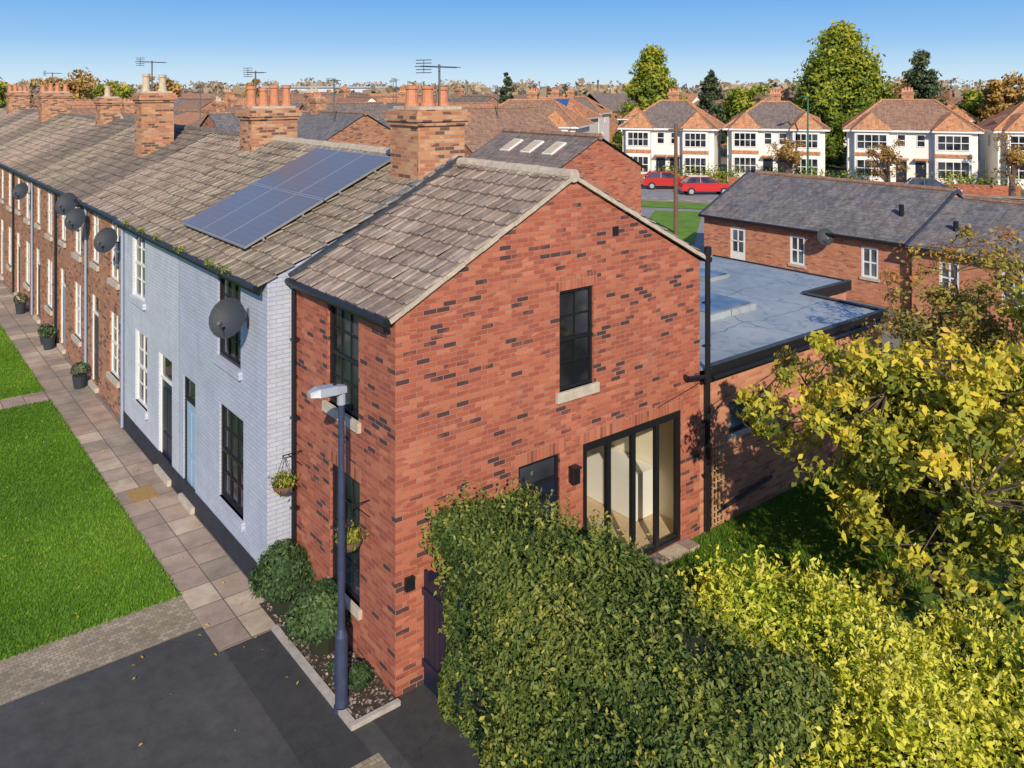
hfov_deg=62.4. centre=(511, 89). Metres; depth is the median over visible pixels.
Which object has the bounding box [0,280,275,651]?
paving slabs
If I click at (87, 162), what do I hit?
roof tiles
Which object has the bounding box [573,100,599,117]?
side roof
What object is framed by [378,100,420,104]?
roof
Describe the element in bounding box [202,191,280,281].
walls
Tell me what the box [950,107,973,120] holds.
bay roofs
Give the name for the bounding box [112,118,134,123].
ridge tiles
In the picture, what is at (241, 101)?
roof
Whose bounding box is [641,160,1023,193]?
front garden bushes
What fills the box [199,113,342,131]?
roof
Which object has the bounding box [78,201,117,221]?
gutter
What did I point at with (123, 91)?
autumn tree
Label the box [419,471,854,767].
privet hedge
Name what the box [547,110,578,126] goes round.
bay roofs
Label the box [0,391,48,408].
crossing path
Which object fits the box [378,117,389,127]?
roof
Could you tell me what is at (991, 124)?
side roof
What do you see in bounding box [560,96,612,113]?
hip tiles
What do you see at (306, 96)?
chimney stack
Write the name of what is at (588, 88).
distant treeline
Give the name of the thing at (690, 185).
red car
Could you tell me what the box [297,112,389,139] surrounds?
roof
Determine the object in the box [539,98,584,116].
roof
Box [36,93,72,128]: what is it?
chimney stack
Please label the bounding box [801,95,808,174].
street lamp
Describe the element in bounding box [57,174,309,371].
walls
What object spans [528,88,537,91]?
chimney pots
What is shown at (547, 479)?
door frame
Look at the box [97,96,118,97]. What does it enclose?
chimney flaunching
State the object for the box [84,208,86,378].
downpipe
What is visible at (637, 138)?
window glass
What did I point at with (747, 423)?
window frames
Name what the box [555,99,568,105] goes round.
solar panels
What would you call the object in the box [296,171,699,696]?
walls
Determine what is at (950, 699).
golden privet shrub
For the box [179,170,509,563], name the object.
walls
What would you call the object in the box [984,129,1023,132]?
eaves
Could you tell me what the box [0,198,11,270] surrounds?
sills
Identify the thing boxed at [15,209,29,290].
sills
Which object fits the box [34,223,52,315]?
sills
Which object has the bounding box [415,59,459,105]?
tv aerial
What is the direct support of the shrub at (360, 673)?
on the planting bed
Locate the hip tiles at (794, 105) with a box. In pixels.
[721,101,830,129]
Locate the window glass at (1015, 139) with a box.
[984,136,1023,178]
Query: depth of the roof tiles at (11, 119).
51.83 m
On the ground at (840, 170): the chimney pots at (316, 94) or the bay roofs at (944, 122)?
the bay roofs at (944, 122)
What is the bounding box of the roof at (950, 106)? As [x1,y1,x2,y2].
[938,99,976,119]
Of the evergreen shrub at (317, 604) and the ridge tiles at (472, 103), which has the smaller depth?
the evergreen shrub at (317, 604)
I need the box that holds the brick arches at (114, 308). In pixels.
[91,207,119,317]
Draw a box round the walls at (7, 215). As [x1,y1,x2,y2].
[0,158,184,288]
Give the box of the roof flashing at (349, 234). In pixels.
[288,156,462,276]
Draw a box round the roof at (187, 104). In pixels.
[174,99,225,109]
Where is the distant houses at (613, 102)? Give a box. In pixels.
[179,89,984,148]
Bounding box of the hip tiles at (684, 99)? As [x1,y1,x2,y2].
[617,97,713,118]
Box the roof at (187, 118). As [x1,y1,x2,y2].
[174,112,206,124]
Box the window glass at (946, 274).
[942,263,1021,305]
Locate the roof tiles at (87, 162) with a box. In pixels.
[28,125,255,186]
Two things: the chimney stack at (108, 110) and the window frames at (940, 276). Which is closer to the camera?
the window frames at (940, 276)
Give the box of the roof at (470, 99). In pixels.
[448,96,500,103]
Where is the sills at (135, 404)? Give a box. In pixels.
[129,294,147,419]
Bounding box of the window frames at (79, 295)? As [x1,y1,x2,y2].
[61,204,80,342]
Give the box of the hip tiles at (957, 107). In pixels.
[925,97,979,120]
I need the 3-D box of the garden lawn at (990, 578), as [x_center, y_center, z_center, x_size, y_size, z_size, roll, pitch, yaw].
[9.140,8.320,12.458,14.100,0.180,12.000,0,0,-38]
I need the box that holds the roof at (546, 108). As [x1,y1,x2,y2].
[501,101,576,126]
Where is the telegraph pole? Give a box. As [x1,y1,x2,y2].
[668,123,682,233]
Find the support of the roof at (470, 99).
on the walls at (493, 101)
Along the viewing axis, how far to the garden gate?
11.61 m
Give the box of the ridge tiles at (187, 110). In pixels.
[121,109,207,111]
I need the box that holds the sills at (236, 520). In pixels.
[212,354,244,531]
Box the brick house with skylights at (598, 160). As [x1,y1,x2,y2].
[466,128,645,212]
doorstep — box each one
[33,315,39,323]
[57,343,65,353]
[87,380,98,392]
[154,464,170,486]
[178,493,194,514]
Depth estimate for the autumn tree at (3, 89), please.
87.88 m
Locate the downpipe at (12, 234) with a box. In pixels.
[12,173,13,291]
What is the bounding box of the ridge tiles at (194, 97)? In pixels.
[178,97,215,98]
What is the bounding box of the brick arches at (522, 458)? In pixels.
[325,271,682,483]
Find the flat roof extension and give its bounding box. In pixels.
[700,255,887,533]
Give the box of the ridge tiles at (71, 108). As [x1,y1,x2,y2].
[0,107,95,109]
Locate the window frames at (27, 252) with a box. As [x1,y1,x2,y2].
[17,176,29,291]
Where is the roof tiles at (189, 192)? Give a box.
[116,140,389,244]
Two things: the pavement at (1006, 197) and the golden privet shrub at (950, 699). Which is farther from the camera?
the pavement at (1006, 197)
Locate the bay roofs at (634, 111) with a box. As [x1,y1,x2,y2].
[622,106,640,118]
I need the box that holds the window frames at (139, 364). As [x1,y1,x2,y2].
[134,235,171,451]
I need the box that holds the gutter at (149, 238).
[113,219,171,252]
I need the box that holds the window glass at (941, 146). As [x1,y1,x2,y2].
[857,135,968,178]
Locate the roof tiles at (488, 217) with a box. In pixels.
[290,163,703,318]
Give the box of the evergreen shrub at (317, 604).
[284,576,352,656]
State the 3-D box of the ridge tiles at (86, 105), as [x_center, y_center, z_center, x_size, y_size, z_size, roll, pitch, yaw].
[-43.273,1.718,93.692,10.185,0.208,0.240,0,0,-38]
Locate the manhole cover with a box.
[125,484,158,503]
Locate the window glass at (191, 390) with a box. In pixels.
[188,279,242,510]
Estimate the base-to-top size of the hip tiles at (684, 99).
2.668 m
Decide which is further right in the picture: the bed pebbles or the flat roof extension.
the flat roof extension
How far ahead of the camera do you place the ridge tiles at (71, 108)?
73.35 m
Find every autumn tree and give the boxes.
[0,77,12,107]
[26,67,116,103]
[84,79,133,98]
[150,76,182,96]
[243,78,260,96]
[721,81,772,123]
[887,76,939,98]
[954,88,992,159]
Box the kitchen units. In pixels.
[587,445,652,520]
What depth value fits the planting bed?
11.95 m
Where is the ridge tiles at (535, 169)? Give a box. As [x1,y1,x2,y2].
[456,157,579,181]
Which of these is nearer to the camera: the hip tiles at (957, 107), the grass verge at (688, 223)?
the grass verge at (688, 223)
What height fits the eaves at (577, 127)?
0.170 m
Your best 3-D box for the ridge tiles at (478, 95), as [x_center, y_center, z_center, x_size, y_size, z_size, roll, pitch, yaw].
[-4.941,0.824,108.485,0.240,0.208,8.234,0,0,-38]
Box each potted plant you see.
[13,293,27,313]
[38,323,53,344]
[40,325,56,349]
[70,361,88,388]
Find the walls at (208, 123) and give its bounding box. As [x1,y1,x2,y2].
[197,116,217,140]
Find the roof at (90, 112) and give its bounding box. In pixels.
[4,109,95,132]
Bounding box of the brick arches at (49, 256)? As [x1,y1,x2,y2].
[35,179,52,261]
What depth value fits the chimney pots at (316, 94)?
54.25 m
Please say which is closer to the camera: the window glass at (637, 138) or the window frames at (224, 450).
the window frames at (224, 450)
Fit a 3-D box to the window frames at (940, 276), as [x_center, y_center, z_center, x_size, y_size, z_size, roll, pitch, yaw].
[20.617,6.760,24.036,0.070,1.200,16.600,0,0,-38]
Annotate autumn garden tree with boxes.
[734,327,1023,635]
[910,279,1023,644]
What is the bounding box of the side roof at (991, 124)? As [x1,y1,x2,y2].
[977,105,1018,129]
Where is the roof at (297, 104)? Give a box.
[291,103,301,107]
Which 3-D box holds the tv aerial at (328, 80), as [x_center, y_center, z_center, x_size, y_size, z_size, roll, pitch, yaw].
[-10.603,0.842,50.342,0.949,3.036,0.400,0,0,-38]
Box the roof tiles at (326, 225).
[171,149,506,286]
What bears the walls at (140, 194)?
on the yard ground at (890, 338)
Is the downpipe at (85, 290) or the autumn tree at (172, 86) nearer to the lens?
the downpipe at (85, 290)
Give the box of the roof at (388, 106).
[385,104,403,108]
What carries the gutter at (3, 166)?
attached to the roof tiles at (41, 144)
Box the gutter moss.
[120,218,232,275]
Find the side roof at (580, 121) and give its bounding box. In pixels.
[558,103,592,125]
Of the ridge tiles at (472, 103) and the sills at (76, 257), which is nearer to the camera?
the sills at (76, 257)
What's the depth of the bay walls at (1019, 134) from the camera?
70.97 m
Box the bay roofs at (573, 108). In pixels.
[568,106,588,112]
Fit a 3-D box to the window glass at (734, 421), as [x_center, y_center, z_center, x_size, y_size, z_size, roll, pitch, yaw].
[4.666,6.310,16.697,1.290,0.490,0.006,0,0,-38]
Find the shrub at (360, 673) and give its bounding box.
[348,661,374,693]
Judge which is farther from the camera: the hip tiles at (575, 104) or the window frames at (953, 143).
the hip tiles at (575, 104)
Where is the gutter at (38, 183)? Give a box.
[26,176,51,191]
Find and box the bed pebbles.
[263,603,393,718]
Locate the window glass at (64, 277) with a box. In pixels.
[63,205,80,332]
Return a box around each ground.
[0,280,1023,705]
[491,91,1023,199]
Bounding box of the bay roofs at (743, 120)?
[729,111,822,157]
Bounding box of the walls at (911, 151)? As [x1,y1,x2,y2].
[847,131,977,184]
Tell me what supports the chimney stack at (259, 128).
on the roof tiles at (204, 149)
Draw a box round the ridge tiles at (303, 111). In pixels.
[207,110,308,114]
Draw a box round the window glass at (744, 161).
[735,133,816,174]
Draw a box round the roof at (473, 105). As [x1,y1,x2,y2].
[450,104,493,106]
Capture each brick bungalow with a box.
[698,170,962,311]
[905,195,1023,336]
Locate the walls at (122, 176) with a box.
[114,145,133,219]
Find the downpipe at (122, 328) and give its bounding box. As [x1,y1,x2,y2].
[121,228,123,427]
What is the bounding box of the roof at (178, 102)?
[174,98,215,106]
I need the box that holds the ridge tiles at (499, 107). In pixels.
[462,106,537,108]
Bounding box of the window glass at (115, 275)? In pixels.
[95,214,118,374]
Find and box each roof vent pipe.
[899,204,903,216]
[953,221,958,231]
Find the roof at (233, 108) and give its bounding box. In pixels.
[225,106,241,111]
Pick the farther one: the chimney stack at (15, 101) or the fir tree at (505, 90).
the fir tree at (505, 90)
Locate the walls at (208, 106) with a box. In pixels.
[201,103,211,111]
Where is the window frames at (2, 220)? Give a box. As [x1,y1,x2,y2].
[1,168,10,272]
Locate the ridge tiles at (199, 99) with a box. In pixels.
[187,98,214,100]
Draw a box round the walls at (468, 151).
[465,144,472,157]
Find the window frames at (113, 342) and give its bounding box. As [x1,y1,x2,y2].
[93,213,118,378]
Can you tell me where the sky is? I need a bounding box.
[0,0,1023,90]
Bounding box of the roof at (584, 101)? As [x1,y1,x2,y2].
[574,97,598,112]
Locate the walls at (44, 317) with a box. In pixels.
[33,169,254,333]
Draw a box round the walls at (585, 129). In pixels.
[569,126,588,132]
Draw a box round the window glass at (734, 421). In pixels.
[729,393,767,428]
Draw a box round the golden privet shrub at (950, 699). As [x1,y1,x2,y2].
[677,544,1023,767]
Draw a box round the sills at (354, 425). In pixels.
[322,381,599,620]
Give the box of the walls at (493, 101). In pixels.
[488,97,499,105]
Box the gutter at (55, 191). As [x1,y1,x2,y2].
[48,187,80,205]
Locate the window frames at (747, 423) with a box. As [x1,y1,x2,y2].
[729,390,770,432]
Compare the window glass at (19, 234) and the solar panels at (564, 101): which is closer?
the window glass at (19, 234)
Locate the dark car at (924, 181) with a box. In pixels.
[904,177,962,195]
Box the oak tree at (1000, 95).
[976,70,1023,138]
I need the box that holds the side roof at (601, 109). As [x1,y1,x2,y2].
[588,98,610,112]
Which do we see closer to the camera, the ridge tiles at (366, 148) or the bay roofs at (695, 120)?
the ridge tiles at (366, 148)
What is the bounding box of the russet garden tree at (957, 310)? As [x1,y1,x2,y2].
[862,223,1023,526]
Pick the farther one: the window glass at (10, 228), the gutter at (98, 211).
the window glass at (10, 228)
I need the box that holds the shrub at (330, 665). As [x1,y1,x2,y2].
[327,660,333,673]
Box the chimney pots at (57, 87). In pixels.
[40,83,68,91]
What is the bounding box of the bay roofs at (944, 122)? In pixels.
[851,112,974,160]
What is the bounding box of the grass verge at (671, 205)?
[641,201,708,208]
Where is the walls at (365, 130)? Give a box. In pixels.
[325,115,389,147]
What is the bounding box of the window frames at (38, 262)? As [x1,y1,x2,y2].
[37,185,51,314]
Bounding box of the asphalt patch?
[224,631,371,767]
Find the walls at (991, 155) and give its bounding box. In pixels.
[979,131,1004,184]
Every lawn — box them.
[0,329,41,399]
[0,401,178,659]
[636,462,1023,661]
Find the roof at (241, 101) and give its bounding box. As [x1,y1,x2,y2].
[222,98,258,106]
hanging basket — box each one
[267,450,302,499]
[332,499,369,552]
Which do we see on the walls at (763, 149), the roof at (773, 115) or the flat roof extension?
the roof at (773, 115)
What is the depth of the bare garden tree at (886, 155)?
68.78 m
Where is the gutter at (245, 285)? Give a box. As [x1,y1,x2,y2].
[167,245,259,295]
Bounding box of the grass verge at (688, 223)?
[649,210,700,243]
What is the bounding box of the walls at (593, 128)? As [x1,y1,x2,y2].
[589,118,597,132]
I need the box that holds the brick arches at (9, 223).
[0,162,11,228]
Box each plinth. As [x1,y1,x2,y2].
[123,411,178,492]
[178,474,271,599]
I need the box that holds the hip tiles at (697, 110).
[617,99,725,129]
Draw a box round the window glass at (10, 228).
[10,177,10,262]
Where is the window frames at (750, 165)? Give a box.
[731,132,817,175]
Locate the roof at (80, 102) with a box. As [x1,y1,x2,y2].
[71,100,130,104]
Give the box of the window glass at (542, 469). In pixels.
[334,289,587,596]
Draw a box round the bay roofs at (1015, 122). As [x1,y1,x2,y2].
[993,113,1023,155]
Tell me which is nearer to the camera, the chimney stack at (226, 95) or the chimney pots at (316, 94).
the chimney pots at (316, 94)
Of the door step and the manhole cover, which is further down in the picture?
the door step
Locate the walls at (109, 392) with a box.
[87,193,371,418]
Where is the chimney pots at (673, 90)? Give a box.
[668,88,679,91]
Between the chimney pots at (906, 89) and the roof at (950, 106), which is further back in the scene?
the roof at (950, 106)
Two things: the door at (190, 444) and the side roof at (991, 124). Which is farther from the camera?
the side roof at (991, 124)
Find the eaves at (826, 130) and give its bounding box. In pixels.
[722,128,829,131]
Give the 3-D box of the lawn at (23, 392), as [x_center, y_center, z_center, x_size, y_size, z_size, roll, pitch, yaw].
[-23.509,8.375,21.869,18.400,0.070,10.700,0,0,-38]
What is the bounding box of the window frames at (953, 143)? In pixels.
[846,133,969,179]
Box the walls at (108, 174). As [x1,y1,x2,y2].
[96,141,113,205]
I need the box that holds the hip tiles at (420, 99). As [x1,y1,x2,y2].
[377,98,421,101]
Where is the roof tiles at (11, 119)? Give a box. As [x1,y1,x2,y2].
[0,111,90,138]
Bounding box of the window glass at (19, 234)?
[19,180,28,281]
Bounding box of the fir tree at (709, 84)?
[697,69,726,151]
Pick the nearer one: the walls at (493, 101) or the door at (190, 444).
the door at (190, 444)
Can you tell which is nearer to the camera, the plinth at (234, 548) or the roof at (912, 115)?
the plinth at (234, 548)
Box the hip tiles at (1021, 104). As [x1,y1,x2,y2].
[976,101,1023,131]
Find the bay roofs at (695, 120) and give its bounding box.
[623,111,714,156]
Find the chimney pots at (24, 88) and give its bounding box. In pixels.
[7,83,27,91]
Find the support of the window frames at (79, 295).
attached to the walls at (74, 353)
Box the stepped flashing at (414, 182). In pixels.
[294,158,452,264]
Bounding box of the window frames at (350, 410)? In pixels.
[330,285,591,603]
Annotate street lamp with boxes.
[307,381,348,714]
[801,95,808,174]
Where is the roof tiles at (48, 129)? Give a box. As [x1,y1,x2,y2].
[0,115,134,157]
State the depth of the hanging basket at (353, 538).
11.92 m
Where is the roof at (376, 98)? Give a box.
[373,97,397,100]
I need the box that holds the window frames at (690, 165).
[625,132,705,173]
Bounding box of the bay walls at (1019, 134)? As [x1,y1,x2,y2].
[1005,133,1023,188]
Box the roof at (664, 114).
[619,101,715,128]
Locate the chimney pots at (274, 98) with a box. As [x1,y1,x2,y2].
[245,85,291,106]
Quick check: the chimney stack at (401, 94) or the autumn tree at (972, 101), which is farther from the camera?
the autumn tree at (972, 101)
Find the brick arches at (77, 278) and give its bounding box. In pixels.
[60,188,81,285]
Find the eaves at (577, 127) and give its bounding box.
[558,124,593,128]
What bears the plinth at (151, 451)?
on the paving slabs
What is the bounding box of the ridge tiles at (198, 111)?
[187,110,209,112]
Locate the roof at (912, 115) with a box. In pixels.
[845,101,981,131]
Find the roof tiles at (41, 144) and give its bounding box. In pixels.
[0,118,178,166]
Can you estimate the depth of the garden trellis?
15.82 m
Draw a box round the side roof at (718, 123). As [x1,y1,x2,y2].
[694,106,723,127]
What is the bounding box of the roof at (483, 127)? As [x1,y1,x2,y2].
[465,108,560,151]
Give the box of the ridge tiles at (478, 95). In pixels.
[460,95,492,96]
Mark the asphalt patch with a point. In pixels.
(314, 730)
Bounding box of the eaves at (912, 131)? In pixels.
[842,127,983,133]
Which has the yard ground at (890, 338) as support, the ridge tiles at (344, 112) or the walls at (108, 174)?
the walls at (108, 174)
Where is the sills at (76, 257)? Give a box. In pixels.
[58,240,80,346]
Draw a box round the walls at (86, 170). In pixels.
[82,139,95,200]
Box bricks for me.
[641,174,1020,195]
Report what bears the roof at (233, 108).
on the walls
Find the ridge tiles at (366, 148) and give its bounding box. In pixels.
[341,143,457,159]
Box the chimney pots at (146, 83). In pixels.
[141,74,166,90]
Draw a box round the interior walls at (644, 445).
[611,420,672,520]
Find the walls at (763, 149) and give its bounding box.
[727,130,824,180]
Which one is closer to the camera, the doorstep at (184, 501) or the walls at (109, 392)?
the doorstep at (184, 501)
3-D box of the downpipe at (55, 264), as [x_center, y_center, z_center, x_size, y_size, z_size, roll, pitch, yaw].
[-14.991,5.785,27.736,0.065,5.050,0.065,0,0,-16]
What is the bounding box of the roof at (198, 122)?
[187,116,205,125]
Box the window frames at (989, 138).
[983,134,1023,179]
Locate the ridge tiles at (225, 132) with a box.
[212,129,239,137]
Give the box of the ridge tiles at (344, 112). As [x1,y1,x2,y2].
[319,110,367,114]
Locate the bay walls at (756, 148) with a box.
[732,130,819,176]
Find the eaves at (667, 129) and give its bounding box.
[618,128,721,130]
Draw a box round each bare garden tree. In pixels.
[767,137,806,173]
[866,138,910,181]
[993,132,1023,195]
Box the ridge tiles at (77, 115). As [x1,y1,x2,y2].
[67,113,88,118]
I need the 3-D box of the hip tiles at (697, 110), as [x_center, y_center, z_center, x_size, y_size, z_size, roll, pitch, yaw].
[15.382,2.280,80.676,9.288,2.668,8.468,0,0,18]
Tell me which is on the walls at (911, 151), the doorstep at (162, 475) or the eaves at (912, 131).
the eaves at (912, 131)
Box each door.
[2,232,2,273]
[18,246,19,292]
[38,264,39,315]
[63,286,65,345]
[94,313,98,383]
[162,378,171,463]
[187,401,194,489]
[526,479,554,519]
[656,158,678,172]
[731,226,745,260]
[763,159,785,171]
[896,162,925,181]
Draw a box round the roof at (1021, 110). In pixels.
[996,105,1023,130]
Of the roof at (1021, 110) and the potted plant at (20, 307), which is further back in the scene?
the roof at (1021, 110)
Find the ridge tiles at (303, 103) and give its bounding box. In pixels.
[302,102,382,104]
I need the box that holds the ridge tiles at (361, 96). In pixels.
[346,96,372,97]
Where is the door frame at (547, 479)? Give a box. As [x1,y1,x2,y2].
[519,454,558,521]
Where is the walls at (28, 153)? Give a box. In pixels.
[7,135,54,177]
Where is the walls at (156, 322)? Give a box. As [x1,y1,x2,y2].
[124,198,387,472]
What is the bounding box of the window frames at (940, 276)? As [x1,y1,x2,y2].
[939,261,1023,307]
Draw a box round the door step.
[650,538,699,565]
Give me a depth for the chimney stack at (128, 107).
76.59 m
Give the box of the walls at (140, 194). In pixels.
[134,167,157,227]
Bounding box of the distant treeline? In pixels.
[1,76,1022,98]
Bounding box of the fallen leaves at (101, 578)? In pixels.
[1,412,298,745]
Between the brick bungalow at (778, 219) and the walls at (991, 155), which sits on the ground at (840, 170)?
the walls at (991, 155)
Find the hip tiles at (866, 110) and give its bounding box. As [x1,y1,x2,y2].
[841,99,984,131]
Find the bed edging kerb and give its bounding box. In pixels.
[271,624,400,730]
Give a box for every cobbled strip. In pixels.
[0,596,201,704]
[351,753,390,767]
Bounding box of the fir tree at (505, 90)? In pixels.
[499,72,513,102]
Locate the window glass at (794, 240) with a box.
[733,230,876,276]
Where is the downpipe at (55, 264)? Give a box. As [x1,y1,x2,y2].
[54,193,56,342]
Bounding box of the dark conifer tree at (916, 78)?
[896,48,949,105]
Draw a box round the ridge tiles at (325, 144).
[272,136,343,149]
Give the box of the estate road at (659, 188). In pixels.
[641,186,1023,200]
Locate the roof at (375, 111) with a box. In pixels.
[299,104,387,120]
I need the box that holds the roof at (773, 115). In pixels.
[725,102,828,129]
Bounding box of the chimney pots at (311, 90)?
[306,87,317,92]
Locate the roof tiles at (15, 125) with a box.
[0,112,104,140]
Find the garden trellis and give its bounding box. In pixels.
[712,440,724,526]
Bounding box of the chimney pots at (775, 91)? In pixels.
[769,89,780,92]
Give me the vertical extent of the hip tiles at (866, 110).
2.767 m
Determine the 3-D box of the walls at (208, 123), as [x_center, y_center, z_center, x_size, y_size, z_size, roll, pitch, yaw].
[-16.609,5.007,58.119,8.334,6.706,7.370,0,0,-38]
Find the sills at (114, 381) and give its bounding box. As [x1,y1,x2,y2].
[89,261,119,387]
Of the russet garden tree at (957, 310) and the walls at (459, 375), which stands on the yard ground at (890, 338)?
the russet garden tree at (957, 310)
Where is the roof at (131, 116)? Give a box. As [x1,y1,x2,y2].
[121,111,186,119]
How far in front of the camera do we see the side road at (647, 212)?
64.76 m
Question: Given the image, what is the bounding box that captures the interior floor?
[587,496,672,550]
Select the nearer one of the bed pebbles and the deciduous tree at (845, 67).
the bed pebbles
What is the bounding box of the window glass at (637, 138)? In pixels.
[628,133,705,173]
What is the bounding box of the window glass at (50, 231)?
[38,186,50,303]
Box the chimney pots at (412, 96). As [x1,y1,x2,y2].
[404,86,449,107]
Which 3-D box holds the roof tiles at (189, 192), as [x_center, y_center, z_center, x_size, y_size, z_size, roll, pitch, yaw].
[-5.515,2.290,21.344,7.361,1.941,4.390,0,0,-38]
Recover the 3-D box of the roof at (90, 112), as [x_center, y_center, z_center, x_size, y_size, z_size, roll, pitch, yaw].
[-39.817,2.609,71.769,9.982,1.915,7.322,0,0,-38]
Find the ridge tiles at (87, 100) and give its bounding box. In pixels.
[71,99,130,100]
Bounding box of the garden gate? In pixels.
[422,569,462,723]
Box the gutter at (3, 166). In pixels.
[0,163,9,170]
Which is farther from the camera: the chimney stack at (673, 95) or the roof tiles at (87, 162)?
the chimney stack at (673, 95)
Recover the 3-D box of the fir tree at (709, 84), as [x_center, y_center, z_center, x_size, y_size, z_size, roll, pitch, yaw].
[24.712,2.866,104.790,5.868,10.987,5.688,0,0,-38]
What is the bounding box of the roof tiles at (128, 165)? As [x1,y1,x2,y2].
[51,128,268,200]
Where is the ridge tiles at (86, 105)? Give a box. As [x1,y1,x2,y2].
[71,104,121,105]
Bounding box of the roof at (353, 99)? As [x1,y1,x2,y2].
[335,97,377,101]
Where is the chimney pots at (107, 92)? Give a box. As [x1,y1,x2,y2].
[104,86,110,96]
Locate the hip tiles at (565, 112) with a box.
[498,99,594,126]
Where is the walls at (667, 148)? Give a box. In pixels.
[623,130,720,179]
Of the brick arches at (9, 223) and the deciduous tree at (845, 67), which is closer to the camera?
the brick arches at (9, 223)
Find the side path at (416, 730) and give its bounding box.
[373,684,484,767]
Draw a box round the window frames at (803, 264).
[732,230,877,278]
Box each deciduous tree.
[610,43,687,150]
[789,19,902,167]
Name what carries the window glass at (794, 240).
in the brick bungalow at (778, 219)
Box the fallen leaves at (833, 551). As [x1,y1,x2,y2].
[674,469,1018,605]
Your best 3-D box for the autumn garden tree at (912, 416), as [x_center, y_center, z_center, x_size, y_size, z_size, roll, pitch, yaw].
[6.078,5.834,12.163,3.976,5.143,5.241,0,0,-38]
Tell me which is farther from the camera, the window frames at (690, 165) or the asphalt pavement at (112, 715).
the window frames at (690, 165)
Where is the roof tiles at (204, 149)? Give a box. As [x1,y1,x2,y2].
[81,133,364,218]
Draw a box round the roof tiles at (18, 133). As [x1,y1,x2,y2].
[0,115,113,145]
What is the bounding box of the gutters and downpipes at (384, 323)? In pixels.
[284,226,711,546]
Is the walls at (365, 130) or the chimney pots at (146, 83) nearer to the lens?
the chimney pots at (146, 83)
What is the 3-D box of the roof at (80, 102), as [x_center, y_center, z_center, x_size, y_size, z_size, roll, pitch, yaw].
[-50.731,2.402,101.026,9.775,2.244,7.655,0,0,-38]
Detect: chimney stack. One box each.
[5,92,30,119]
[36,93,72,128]
[93,98,122,134]
[122,102,134,112]
[131,93,177,166]
[210,101,226,111]
[222,92,232,98]
[227,98,237,106]
[235,108,301,165]
[303,93,313,106]
[307,98,327,114]
[339,89,350,98]
[384,109,470,184]
[397,92,405,97]
[453,89,463,97]
[526,92,539,98]
[550,92,560,96]
[567,91,575,98]
[667,92,680,99]
[769,93,781,100]
[781,92,789,100]
[900,91,914,98]
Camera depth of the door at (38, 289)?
30.67 m
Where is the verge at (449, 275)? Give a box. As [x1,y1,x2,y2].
[388,175,705,323]
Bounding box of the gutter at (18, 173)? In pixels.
[7,168,27,179]
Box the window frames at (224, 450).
[185,277,242,516]
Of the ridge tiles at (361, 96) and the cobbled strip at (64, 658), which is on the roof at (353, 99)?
the ridge tiles at (361, 96)
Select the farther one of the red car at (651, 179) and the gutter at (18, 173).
the red car at (651, 179)
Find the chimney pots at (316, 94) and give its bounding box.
[313,92,321,97]
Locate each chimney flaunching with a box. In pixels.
[39,91,69,92]
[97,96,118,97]
[136,91,171,92]
[242,106,294,108]
[393,106,461,109]
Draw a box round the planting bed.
[259,600,396,719]
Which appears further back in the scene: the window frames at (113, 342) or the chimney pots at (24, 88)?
the chimney pots at (24, 88)
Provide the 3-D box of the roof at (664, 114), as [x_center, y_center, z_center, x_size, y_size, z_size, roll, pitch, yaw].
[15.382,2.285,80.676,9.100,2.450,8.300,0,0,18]
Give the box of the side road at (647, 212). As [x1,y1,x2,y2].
[641,190,719,252]
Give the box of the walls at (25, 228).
[14,160,212,311]
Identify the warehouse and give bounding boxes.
[240,86,395,92]
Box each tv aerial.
[135,58,166,90]
[194,85,204,117]
[243,70,265,96]
[326,78,340,122]
[391,79,396,105]
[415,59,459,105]
[492,85,499,118]
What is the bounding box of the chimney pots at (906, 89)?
[901,87,912,90]
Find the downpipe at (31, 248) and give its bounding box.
[31,182,32,314]
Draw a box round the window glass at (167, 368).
[137,236,171,403]
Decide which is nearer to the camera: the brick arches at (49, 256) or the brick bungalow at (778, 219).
the brick arches at (49, 256)
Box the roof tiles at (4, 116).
[0,110,64,130]
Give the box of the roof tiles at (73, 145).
[10,121,200,175]
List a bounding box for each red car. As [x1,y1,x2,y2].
[642,170,682,189]
[678,175,730,195]
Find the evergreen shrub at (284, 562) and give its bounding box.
[248,538,314,616]
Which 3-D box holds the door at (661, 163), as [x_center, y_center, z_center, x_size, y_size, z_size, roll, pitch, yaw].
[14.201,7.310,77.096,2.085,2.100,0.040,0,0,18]
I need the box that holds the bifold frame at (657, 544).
[583,410,679,555]
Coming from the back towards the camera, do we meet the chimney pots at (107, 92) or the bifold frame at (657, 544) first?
the chimney pots at (107, 92)
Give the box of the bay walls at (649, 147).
[626,130,708,174]
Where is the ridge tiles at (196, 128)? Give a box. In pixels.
[174,124,217,133]
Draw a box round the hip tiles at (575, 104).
[539,97,601,117]
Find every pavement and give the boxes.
[0,627,411,767]
[641,183,1023,198]
[641,197,712,203]
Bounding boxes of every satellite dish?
[12,183,30,199]
[55,192,81,214]
[64,208,90,229]
[94,227,120,252]
[209,298,248,338]
[817,228,833,244]
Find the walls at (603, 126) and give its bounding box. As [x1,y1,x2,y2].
[598,114,608,141]
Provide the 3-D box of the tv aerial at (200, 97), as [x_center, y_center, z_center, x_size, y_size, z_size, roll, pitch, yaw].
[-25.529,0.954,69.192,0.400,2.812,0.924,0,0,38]
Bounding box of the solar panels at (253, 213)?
[182,148,389,248]
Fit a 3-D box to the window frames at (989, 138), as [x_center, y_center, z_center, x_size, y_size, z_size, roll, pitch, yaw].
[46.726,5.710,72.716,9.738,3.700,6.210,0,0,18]
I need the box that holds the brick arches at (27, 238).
[16,168,29,242]
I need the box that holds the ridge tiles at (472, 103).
[450,102,491,103]

